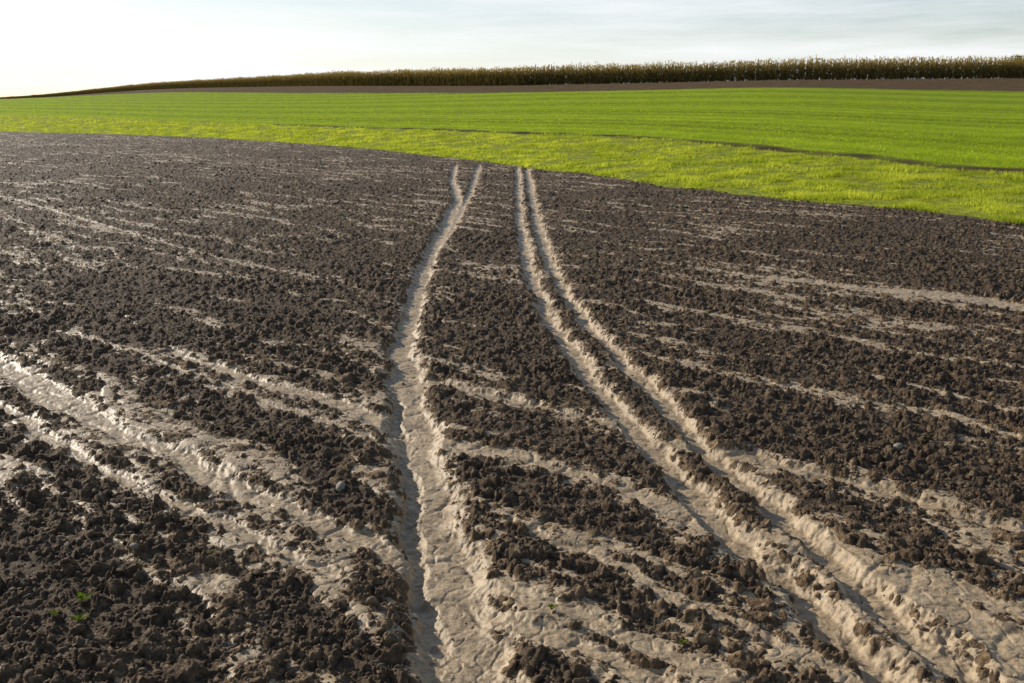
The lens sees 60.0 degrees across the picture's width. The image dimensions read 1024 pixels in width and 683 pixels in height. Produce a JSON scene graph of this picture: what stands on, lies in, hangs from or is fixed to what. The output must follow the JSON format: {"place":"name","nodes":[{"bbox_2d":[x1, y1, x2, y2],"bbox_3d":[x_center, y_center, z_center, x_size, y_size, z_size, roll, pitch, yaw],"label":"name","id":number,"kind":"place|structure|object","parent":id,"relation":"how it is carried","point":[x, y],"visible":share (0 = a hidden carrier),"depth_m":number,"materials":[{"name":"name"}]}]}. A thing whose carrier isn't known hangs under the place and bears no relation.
{"place":"outdoors","nodes":[
{"label":"outdoors","id":0,"kind":"place"},
{"bbox_2d":[0,78,1023,682],"bbox_3d":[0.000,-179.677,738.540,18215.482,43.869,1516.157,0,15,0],"label":"ploughed field ground","id":1,"kind":"structure","parent":0,"point":[448,588],"depth_m":5.76,"materials":[{"name":"brown soil"}]},
{"bbox_2d":[69,612,89,620],"bbox_3d":[-1.567,1.002,3.210,0.061,0.022,0.055,-14,21,-43],"label":"weed seedling","id":2,"kind":"object","parent":1,"relation":"on","point":[77,617],"visible":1,"depth_m":3.21,"materials":[{"name":"green plant"}]},
{"bbox_2d":[76,591,93,601],"bbox_3d":[-1.636,0.974,3.377,0.067,0.030,0.075,2,15,7],"label":"weed seedling","id":3,"kind":"object","parent":1,"relation":"on","point":[80,596],"visible":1,"depth_m":3.38,"materials":[{"name":"green plant"}]},
{"bbox_2d":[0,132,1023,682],"bbox_3d":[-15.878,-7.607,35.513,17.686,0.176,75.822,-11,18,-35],"label":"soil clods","id":4,"kind":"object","parent":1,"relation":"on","point":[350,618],"visible":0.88,"depth_m":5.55,"materials":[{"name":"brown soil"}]},
{"bbox_2d":[0,90,1023,167],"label":"winter wheat crop","id":5,"kind":"object","parent":1,"relation":"on","point":[825,146],"visible":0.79,"depth_m":44.74,"materials":[{"name":"green plant"}]},
{"bbox_2d":[0,114,1023,224],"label":"green cover crop","id":6,"kind":"object","parent":1,"relation":"on","point":[990,205],"visible":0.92,"depth_m":24.33,"materials":[{"name":"green plant"}]},
{"bbox_2d":[0,54,1023,98],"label":"maize field","id":7,"kind":"structure","parent":0,"point":[821,70],"depth_m":110.24,"materials":[{"name":"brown plant"}]},
{"bbox_2d":[0,0,1023,97],"label":"sky","id":8,"kind":"structure","parent":0,"point":[47,46],"materials":[{"name":"white"}]},
{"bbox_2d":[129,312,943,555],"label":"field stones","id":9,"kind":"object","parent":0,"point":[340,485],"visible":0.92,"depth_m":4.37,"materials":[{"name":"stone"}]}
]}

